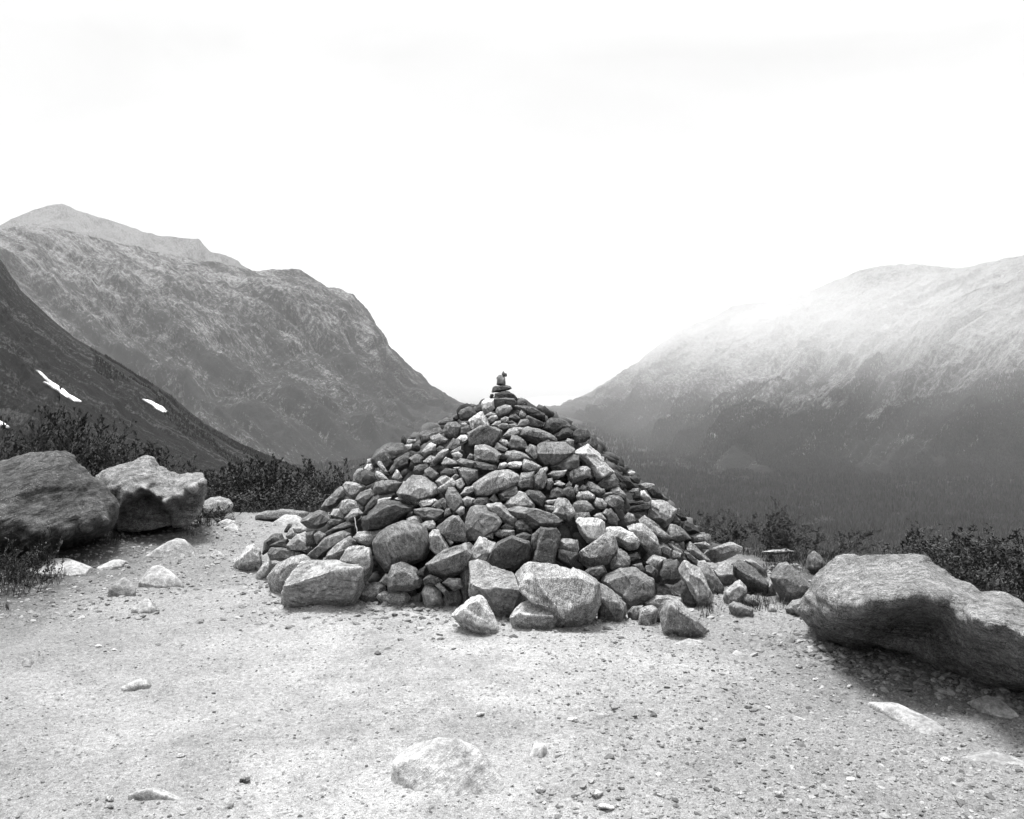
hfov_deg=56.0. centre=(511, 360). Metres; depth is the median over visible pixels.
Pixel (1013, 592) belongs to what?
willow shrub
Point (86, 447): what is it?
willow shrub
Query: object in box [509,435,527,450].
stone
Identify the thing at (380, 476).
stone
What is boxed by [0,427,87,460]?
willow shrub
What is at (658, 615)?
stone
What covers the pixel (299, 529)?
stone
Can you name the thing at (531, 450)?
stone
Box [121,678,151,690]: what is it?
rock
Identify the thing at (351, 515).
stone
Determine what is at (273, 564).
stone
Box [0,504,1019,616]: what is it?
grass
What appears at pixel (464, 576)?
stone
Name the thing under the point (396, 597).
stone
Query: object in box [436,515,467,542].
stone
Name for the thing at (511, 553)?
stone
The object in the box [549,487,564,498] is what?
stone
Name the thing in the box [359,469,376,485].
stone
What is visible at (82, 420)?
willow shrub
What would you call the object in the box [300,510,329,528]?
stone
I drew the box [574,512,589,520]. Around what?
stone
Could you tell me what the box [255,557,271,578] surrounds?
stone
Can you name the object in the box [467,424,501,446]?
stone
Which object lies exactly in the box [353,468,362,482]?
stone
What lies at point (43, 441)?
willow shrub
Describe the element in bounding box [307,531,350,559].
stone
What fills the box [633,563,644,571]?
stone
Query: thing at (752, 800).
pebble
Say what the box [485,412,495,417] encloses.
stone
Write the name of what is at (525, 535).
stone
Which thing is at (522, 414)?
stone
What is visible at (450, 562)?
stone
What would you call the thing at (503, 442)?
stone
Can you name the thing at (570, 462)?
stone
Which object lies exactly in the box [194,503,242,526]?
willow shrub
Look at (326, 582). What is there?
stone
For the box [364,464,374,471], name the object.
stone
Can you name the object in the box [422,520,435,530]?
stone
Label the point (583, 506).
stone
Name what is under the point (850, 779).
pebble
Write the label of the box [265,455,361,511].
willow shrub
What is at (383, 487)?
stone
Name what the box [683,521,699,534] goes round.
stone
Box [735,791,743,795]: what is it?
pebble
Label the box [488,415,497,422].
stone
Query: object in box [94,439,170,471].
willow shrub
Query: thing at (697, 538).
stone
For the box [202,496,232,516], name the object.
boulder
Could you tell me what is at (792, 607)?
stone
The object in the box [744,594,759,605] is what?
stone
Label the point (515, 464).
stone
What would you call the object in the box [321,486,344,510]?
stone
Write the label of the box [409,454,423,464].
stone
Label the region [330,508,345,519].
stone
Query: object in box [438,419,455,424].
stone
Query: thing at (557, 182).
sky
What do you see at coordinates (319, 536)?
stone
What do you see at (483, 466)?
stone
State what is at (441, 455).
stone
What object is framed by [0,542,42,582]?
willow shrub
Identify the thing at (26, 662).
rock
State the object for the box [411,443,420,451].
stone
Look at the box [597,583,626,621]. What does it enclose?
stone
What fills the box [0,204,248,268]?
mountain peak
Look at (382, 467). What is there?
stone
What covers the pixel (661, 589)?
stone
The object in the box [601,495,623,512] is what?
stone
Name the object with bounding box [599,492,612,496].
stone
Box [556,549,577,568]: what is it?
stone
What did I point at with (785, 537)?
shrub
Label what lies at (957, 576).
willow shrub
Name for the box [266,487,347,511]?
willow shrub
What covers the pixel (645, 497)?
stone
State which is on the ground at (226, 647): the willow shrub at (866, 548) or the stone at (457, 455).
the willow shrub at (866, 548)
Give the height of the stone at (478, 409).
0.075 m
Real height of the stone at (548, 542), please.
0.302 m
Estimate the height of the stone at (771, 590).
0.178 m
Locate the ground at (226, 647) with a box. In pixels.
[0,511,1023,818]
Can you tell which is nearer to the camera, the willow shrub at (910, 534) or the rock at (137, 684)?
the rock at (137, 684)
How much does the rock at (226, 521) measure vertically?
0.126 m
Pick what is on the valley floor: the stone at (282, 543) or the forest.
the forest
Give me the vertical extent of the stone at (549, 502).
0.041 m
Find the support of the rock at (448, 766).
on the ground at (226, 647)
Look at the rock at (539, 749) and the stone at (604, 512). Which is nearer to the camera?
the rock at (539, 749)
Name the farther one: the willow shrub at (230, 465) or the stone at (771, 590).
the willow shrub at (230, 465)
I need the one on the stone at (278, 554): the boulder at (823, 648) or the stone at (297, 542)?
the stone at (297, 542)
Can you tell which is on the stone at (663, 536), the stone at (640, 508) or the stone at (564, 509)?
the stone at (640, 508)
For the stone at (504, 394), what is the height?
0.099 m
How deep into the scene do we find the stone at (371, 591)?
6.45 m
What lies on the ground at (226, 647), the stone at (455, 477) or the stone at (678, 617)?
the stone at (678, 617)
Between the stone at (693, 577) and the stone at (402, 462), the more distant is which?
the stone at (402, 462)
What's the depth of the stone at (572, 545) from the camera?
6.40 m
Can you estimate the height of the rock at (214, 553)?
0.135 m
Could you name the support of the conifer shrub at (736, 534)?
on the ground at (226, 647)
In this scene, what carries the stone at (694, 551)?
on the ground at (226, 647)
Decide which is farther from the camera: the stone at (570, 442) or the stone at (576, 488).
the stone at (570, 442)
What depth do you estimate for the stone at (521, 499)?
6.59 m
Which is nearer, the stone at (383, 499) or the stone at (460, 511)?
the stone at (460, 511)
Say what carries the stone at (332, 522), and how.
on the stone at (319, 536)
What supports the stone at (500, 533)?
on the stone at (511, 553)
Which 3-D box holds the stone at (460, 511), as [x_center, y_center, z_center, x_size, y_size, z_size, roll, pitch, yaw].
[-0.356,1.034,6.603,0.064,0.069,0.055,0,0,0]
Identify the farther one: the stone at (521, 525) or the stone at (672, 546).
the stone at (672, 546)
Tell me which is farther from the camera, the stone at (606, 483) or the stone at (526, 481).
the stone at (606, 483)
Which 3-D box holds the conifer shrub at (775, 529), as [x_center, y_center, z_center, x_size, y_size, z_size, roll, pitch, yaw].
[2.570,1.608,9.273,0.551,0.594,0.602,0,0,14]
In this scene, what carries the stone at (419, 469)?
on the rubble
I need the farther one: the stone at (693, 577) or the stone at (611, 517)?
the stone at (611, 517)
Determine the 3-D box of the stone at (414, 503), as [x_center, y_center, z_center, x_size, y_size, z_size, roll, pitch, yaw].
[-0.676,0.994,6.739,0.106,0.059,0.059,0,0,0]
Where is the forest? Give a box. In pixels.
[90,348,1023,577]
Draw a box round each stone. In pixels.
[233,544,261,570]
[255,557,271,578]
[262,533,283,554]
[267,547,307,561]
[267,554,314,592]
[269,539,288,547]
[269,562,277,572]
[280,560,364,607]
[284,524,291,532]
[286,528,296,538]
[287,534,311,550]
[292,526,305,533]
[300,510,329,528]
[306,531,314,546]
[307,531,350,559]
[314,531,325,543]
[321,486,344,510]
[323,536,357,559]
[325,521,354,534]
[327,519,341,527]
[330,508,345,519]
[339,499,364,514]
[340,546,373,582]
[342,481,365,499]
[344,508,361,521]
[346,508,362,520]
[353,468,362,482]
[353,530,380,545]
[355,489,373,506]
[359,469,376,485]
[359,582,386,602]
[361,500,413,530]
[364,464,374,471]
[365,496,378,512]
[370,442,406,467]
[372,520,429,571]
[373,480,402,495]
[375,471,387,480]
[376,497,390,504]
[376,591,410,603]
[377,461,388,474]
[379,574,387,585]
[381,448,393,470]
[387,562,422,591]
[390,452,412,473]
[392,469,402,480]
[396,475,438,505]
[401,435,406,444]
[405,444,411,451]
[406,439,416,443]
[406,511,413,517]
[406,516,422,522]
[408,499,421,506]
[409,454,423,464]
[409,590,416,595]
[410,592,422,601]
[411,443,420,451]
[413,464,427,475]
[414,507,444,521]
[416,566,425,577]
[418,499,436,507]
[419,427,442,443]
[421,443,435,455]
[421,585,442,607]
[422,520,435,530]
[423,455,434,463]
[423,574,442,586]
[424,467,438,480]
[425,542,472,579]
[429,529,449,554]
[430,433,447,445]
[430,449,448,466]
[431,500,442,508]
[435,475,449,486]
[435,583,448,595]
[436,446,443,452]
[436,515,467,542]
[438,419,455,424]
[438,478,455,492]
[440,468,457,477]
[440,498,447,509]
[441,457,457,465]
[442,578,462,590]
[442,590,462,605]
[443,422,460,438]
[444,507,451,516]
[445,438,459,449]
[445,487,464,514]
[449,474,459,480]
[450,446,460,452]
[451,451,462,458]
[452,595,499,633]
[455,478,464,489]
[456,506,464,515]
[457,435,467,443]
[457,458,473,467]
[458,407,475,420]
[458,467,477,485]
[460,425,471,434]
[460,486,474,495]
[460,564,468,603]
[462,496,474,505]
[465,505,501,541]
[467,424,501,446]
[467,453,473,459]
[468,412,489,429]
[468,559,526,616]
[470,536,495,560]
[472,469,519,496]
[472,497,489,504]
[474,444,501,463]
[474,461,496,470]
[475,403,481,412]
[481,399,494,412]
[484,533,493,538]
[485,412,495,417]
[486,502,517,528]
[486,535,530,571]
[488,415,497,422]
[489,494,498,502]
[492,385,511,392]
[492,421,500,426]
[493,397,516,406]
[494,391,517,402]
[494,442,507,452]
[494,529,514,537]
[496,405,511,416]
[497,375,505,385]
[497,462,507,468]
[498,423,509,429]
[498,486,517,501]
[499,439,508,446]
[499,453,507,459]
[500,523,513,529]
[501,416,508,422]
[503,427,521,437]
[504,491,534,508]
[505,450,530,461]
[508,461,522,467]
[508,506,562,529]
[509,414,520,421]
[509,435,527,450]
[509,600,557,629]
[514,405,545,422]
[515,519,531,533]
[515,532,531,540]
[515,561,600,627]
[516,471,534,489]
[517,401,526,405]
[517,419,529,427]
[519,409,526,418]
[519,426,556,443]
[522,459,540,472]
[524,490,545,507]
[525,444,536,460]
[526,415,543,427]
[531,527,560,563]
[531,528,539,556]
[533,468,546,490]
[536,441,574,466]
[542,418,571,433]
[544,505,554,512]
[545,499,555,504]
[546,470,566,478]
[546,478,553,489]
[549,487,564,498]
[550,454,579,470]
[551,498,574,520]
[554,481,564,486]
[556,427,573,440]
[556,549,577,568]
[559,538,578,551]
[563,486,574,499]
[565,438,573,446]
[566,466,590,483]
[572,428,589,443]
[572,500,593,512]
[574,444,614,480]
[574,485,578,492]
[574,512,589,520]
[576,491,594,500]
[576,517,605,543]
[578,532,618,567]
[579,485,586,491]
[585,565,606,580]
[586,481,604,495]
[588,432,598,450]
[594,497,606,508]
[594,513,606,519]
[597,476,619,490]
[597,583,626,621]
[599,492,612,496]
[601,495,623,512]
[601,567,654,609]
[602,509,619,520]
[605,508,617,525]
[605,526,640,550]
[610,487,625,498]
[610,549,629,570]
[613,549,630,567]
[614,471,636,490]
[619,482,626,489]
[624,513,634,523]
[627,523,661,555]
[627,605,642,619]
[629,500,644,505]
[629,504,651,512]
[629,552,640,563]
[630,474,640,483]
[630,488,638,493]
[633,492,640,499]
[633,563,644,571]
[638,483,654,490]
[638,605,657,624]
[639,515,670,542]
[640,490,651,501]
[645,564,658,577]
[645,595,684,608]
[646,486,663,499]
[646,555,666,569]
[648,500,676,526]
[655,582,675,594]
[656,605,663,622]
[658,559,680,584]
[659,600,709,637]
[660,543,671,557]
[667,543,683,556]
[668,524,690,542]
[668,550,680,558]
[670,515,680,525]
[676,507,686,520]
[678,560,713,605]
[680,579,695,606]
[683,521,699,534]
[684,551,697,565]
[685,542,710,561]
[690,534,711,542]
[694,542,710,549]
[696,560,723,592]
[704,542,742,562]
[713,562,736,584]
[723,580,746,604]
[728,601,753,616]
[733,559,768,594]
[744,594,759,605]
[745,559,767,576]
[768,580,775,595]
[768,605,776,611]
[770,562,809,602]
[785,598,800,616]
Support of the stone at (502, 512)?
on the rubble
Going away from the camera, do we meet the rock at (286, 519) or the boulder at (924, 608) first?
the boulder at (924, 608)
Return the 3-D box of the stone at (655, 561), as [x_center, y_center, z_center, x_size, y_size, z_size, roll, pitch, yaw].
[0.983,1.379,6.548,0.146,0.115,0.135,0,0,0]
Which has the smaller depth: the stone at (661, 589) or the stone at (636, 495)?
the stone at (661, 589)
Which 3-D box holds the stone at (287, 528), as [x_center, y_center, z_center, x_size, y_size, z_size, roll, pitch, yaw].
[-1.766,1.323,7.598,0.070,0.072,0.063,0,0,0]
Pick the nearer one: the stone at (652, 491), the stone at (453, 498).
the stone at (453, 498)
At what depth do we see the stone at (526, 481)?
6.71 m
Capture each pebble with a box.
[105,795,113,801]
[176,753,184,756]
[239,777,249,782]
[535,786,545,792]
[567,717,577,721]
[591,789,603,797]
[597,803,613,809]
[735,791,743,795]
[750,798,757,802]
[774,790,783,797]
[847,777,854,781]
[940,757,950,761]
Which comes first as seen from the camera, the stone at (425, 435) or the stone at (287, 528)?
the stone at (425, 435)
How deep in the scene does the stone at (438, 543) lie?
6.38 m
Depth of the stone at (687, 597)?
6.24 m
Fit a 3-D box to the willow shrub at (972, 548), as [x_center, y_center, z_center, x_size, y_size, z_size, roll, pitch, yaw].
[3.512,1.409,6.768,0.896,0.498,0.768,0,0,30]
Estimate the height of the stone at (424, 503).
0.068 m
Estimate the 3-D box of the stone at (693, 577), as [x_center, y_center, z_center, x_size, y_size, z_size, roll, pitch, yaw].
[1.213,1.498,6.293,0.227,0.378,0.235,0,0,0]
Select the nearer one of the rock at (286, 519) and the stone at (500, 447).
the stone at (500, 447)
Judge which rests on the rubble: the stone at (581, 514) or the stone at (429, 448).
the stone at (429, 448)
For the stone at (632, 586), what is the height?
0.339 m
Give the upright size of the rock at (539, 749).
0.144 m
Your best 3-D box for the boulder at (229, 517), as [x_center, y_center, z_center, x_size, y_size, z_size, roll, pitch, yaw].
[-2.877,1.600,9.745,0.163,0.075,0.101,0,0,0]
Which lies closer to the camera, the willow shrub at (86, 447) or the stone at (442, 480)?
the stone at (442, 480)
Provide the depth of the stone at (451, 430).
7.17 m
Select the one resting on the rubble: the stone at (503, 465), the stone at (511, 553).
the stone at (503, 465)
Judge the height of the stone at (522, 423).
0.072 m
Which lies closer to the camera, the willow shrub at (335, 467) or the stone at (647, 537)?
the stone at (647, 537)
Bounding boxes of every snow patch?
[36,370,81,401]
[142,399,166,412]
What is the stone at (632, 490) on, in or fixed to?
on the stone at (636, 495)
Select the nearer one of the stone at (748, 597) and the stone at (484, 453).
the stone at (748, 597)
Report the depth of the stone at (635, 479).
7.13 m
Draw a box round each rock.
[22,658,33,666]
[27,558,95,575]
[97,559,128,569]
[107,577,135,596]
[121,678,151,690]
[128,787,179,800]
[131,598,156,613]
[138,565,183,587]
[146,538,194,558]
[182,525,194,529]
[208,550,224,557]
[219,519,234,523]
[223,523,238,530]
[272,514,301,525]
[391,737,505,795]
[530,743,546,758]
[675,638,701,646]
[732,650,747,661]
[778,714,805,720]
[867,702,946,733]
[965,749,1023,767]
[968,695,1018,717]
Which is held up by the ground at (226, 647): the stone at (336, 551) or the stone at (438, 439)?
the stone at (336, 551)
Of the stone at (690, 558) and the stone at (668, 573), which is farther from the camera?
the stone at (690, 558)
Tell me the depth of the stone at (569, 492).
6.71 m
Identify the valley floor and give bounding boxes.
[317,378,1022,579]
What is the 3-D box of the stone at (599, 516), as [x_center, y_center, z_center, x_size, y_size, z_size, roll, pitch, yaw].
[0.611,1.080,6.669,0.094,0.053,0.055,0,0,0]
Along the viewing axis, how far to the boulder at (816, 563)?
7.28 m
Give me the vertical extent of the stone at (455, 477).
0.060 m
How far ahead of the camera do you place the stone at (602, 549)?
6.37 m
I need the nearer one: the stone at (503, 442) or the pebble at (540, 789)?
the pebble at (540, 789)
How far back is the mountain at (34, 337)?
552.45 m
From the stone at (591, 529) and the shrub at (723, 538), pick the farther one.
the shrub at (723, 538)
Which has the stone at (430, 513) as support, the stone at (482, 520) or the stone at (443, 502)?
the stone at (443, 502)
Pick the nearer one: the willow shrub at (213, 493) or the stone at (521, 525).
the stone at (521, 525)
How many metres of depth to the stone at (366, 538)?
6.62 m
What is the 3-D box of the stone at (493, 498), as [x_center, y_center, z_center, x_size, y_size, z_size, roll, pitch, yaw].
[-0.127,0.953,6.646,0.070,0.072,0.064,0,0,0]
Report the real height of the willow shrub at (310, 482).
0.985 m
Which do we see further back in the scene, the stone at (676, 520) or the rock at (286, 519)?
the rock at (286, 519)
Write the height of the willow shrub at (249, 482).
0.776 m
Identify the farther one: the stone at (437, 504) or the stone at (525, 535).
the stone at (437, 504)
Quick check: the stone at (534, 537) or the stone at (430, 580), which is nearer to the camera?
the stone at (430, 580)
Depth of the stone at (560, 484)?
6.76 m
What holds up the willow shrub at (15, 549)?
on the ground at (226, 647)
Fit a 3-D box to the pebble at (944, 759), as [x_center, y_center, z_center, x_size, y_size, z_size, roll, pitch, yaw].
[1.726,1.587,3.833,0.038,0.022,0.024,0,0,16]
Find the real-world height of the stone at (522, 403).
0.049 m
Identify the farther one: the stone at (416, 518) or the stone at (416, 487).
the stone at (416, 487)
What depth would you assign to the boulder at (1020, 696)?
4.56 m
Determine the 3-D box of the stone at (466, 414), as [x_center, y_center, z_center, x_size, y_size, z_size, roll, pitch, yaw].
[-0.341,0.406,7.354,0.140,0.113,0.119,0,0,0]
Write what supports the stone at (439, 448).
on the stone at (441, 455)
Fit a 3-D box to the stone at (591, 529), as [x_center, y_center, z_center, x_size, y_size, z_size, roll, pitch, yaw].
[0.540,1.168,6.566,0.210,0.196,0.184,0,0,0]
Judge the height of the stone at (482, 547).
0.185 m
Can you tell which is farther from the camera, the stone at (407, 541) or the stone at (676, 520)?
the stone at (676, 520)
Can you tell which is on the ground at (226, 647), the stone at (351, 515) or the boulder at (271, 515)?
the boulder at (271, 515)
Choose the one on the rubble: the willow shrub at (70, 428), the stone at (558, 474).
the stone at (558, 474)
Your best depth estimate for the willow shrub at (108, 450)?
11.46 m
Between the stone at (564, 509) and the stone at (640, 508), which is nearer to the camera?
the stone at (564, 509)
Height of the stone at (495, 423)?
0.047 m
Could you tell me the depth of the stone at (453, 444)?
7.01 m
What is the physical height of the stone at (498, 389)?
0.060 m
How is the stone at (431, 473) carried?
on the stone at (416, 487)
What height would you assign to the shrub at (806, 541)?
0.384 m
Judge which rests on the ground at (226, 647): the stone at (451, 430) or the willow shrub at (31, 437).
the willow shrub at (31, 437)
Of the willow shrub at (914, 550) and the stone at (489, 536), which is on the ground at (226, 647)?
the willow shrub at (914, 550)
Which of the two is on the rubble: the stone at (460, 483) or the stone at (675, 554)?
the stone at (460, 483)
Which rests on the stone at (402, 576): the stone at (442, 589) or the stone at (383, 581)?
the stone at (383, 581)
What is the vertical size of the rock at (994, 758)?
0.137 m
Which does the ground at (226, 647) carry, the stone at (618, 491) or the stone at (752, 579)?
the stone at (752, 579)
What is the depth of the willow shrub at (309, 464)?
12.79 m
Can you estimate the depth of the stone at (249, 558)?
7.44 m
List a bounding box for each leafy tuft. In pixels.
[0,555,64,593]
[26,525,55,567]
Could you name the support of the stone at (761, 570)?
on the ground at (226, 647)
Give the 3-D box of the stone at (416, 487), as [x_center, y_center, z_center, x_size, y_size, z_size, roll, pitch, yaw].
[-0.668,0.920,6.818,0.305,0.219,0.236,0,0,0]
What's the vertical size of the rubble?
1.611 m
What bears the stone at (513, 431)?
on the rubble
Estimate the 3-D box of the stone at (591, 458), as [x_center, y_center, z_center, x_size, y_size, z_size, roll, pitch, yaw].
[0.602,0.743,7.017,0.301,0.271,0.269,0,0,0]
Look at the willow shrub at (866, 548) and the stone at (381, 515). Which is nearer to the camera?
the stone at (381, 515)
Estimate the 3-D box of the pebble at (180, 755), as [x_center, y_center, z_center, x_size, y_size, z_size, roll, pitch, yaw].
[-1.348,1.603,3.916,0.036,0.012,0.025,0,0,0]
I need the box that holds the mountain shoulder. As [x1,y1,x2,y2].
[817,271,1023,476]
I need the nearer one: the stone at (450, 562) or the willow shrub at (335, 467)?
the stone at (450, 562)
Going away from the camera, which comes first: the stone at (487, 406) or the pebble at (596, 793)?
the pebble at (596, 793)
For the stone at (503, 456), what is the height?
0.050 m
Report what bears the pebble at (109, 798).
on the ground at (226, 647)
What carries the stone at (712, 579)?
on the ground at (226, 647)
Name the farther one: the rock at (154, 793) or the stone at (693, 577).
the stone at (693, 577)
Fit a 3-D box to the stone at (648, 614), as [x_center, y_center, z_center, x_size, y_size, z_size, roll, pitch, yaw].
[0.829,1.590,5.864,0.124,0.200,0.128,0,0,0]
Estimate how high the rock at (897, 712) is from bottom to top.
0.135 m
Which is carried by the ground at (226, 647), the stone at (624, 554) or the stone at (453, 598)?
the stone at (453, 598)
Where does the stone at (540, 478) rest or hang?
on the rubble
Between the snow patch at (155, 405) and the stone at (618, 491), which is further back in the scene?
the snow patch at (155, 405)
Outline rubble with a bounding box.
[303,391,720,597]
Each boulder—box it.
[0,450,120,556]
[96,455,206,531]
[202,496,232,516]
[220,515,234,519]
[255,509,308,520]
[763,549,793,554]
[797,553,1023,691]
[806,551,825,573]
[818,644,835,652]
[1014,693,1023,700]
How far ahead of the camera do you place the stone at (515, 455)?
6.87 m
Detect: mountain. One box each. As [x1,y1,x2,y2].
[0,223,474,464]
[0,260,331,511]
[546,255,1023,477]
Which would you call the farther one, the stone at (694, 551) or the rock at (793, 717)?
the stone at (694, 551)
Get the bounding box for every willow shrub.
[0,404,117,476]
[0,406,104,460]
[0,419,54,459]
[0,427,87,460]
[0,536,62,583]
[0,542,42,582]
[6,410,44,459]
[30,386,76,451]
[33,416,169,467]
[47,421,160,476]
[71,414,108,474]
[89,448,210,476]
[93,453,259,496]
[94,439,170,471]
[160,455,280,506]
[181,452,345,511]
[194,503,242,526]
[199,461,269,504]
[205,488,232,502]
[206,477,284,510]
[206,486,321,511]
[207,481,329,511]
[220,452,316,509]
[225,458,375,510]
[225,462,247,488]
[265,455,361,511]
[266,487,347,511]
[281,469,352,510]
[854,537,874,553]
[869,535,975,578]
[874,524,1023,582]
[900,527,930,553]
[907,517,1023,590]
[910,523,1023,593]
[941,524,1023,594]
[953,556,1023,601]
[971,569,1023,598]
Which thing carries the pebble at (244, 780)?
on the ground at (226, 647)
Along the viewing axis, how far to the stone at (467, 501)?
6.63 m
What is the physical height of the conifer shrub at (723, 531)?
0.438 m
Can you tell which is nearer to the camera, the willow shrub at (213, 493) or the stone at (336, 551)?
the stone at (336, 551)
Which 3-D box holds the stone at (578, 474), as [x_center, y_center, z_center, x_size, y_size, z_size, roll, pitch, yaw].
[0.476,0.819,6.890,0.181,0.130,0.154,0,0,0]
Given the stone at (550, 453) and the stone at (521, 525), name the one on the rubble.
the stone at (550, 453)
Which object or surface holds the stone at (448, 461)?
on the rubble
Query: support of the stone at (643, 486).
on the stone at (652, 491)
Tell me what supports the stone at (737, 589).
on the ground at (226, 647)
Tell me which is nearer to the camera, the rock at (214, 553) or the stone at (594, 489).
the stone at (594, 489)
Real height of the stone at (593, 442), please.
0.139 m
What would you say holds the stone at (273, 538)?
on the ground at (226, 647)
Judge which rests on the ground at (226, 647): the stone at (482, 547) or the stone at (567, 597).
the stone at (567, 597)
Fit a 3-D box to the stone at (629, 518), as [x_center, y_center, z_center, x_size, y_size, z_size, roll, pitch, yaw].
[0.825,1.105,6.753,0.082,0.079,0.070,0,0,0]
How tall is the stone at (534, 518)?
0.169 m
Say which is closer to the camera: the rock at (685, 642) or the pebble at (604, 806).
the pebble at (604, 806)
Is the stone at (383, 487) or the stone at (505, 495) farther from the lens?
the stone at (383, 487)
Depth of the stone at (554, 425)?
7.21 m
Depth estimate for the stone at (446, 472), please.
6.82 m
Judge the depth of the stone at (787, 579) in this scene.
6.38 m
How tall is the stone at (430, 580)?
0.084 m
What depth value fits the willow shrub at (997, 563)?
7.11 m
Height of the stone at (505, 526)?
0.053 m
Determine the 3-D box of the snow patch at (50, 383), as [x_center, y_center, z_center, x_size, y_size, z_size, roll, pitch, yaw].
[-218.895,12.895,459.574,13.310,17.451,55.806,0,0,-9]
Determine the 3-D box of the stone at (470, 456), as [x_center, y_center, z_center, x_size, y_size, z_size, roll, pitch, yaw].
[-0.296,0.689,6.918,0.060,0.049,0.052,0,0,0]
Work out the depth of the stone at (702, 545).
6.96 m
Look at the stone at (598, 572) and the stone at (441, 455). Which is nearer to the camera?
the stone at (598, 572)
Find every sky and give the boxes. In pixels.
[0,0,1023,364]
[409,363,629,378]
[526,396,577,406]
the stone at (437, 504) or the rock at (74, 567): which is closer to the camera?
the stone at (437, 504)
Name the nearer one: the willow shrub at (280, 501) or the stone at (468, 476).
the stone at (468, 476)
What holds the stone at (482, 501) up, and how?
on the rubble
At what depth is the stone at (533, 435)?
7.06 m
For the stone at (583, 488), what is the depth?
6.79 m
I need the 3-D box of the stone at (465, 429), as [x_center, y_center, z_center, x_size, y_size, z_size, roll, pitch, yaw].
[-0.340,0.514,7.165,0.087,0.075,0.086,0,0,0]
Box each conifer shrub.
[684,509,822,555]
[696,512,747,546]
[701,508,758,543]
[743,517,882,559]
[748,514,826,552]
[750,496,806,550]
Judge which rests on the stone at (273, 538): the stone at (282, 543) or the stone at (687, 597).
the stone at (282, 543)
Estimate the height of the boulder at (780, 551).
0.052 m
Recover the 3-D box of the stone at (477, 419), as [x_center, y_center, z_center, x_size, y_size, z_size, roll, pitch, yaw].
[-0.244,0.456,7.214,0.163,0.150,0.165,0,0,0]
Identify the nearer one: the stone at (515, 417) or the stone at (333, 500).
the stone at (515, 417)
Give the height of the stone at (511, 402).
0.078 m
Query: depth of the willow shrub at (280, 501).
11.39 m
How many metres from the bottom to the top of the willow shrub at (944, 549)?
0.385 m
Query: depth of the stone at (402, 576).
6.26 m
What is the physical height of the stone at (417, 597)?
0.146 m
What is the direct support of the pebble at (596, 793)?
on the ground at (226, 647)
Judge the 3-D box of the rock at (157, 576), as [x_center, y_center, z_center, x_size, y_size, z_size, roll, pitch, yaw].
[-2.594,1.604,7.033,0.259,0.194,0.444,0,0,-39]
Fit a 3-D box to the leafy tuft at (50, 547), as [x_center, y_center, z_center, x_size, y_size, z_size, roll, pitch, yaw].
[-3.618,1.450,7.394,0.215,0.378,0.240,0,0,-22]
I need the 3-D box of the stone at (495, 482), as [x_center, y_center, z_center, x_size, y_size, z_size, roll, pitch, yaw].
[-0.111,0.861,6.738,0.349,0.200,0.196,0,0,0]
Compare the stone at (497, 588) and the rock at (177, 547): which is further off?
the rock at (177, 547)
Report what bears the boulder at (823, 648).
on the ground at (226, 647)
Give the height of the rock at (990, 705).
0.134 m
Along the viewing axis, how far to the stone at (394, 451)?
7.32 m
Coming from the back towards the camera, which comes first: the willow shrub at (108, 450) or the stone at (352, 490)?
the willow shrub at (108, 450)
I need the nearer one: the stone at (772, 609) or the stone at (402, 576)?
the stone at (772, 609)
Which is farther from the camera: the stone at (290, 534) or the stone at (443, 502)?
the stone at (290, 534)
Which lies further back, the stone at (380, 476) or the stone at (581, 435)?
the stone at (581, 435)
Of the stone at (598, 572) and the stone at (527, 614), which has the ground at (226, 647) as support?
the stone at (527, 614)
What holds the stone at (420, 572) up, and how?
on the stone at (402, 576)
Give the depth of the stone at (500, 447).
6.92 m
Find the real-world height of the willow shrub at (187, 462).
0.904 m
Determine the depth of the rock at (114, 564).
7.54 m
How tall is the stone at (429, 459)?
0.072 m
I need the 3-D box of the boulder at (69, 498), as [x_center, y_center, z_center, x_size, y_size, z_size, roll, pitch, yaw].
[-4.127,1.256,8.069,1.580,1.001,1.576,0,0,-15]
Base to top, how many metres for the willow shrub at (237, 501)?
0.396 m
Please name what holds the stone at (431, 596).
on the ground at (226, 647)
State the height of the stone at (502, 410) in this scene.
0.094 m
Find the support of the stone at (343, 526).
on the stone at (324, 547)
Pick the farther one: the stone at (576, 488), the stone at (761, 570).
the stone at (761, 570)
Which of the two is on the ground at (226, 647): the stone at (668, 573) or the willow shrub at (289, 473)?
the willow shrub at (289, 473)
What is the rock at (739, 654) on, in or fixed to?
on the ground at (226, 647)
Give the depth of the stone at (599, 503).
6.73 m
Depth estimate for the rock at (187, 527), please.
9.22 m
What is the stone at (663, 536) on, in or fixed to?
on the stone at (647, 537)
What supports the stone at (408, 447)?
on the rubble
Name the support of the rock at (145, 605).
on the ground at (226, 647)
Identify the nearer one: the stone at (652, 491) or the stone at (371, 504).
the stone at (371, 504)
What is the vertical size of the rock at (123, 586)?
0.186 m
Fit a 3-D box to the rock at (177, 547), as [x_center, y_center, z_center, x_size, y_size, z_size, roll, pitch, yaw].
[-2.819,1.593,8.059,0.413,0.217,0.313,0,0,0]
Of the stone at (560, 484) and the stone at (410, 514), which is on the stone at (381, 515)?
the stone at (410, 514)
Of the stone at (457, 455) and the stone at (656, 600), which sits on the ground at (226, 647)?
the stone at (656, 600)

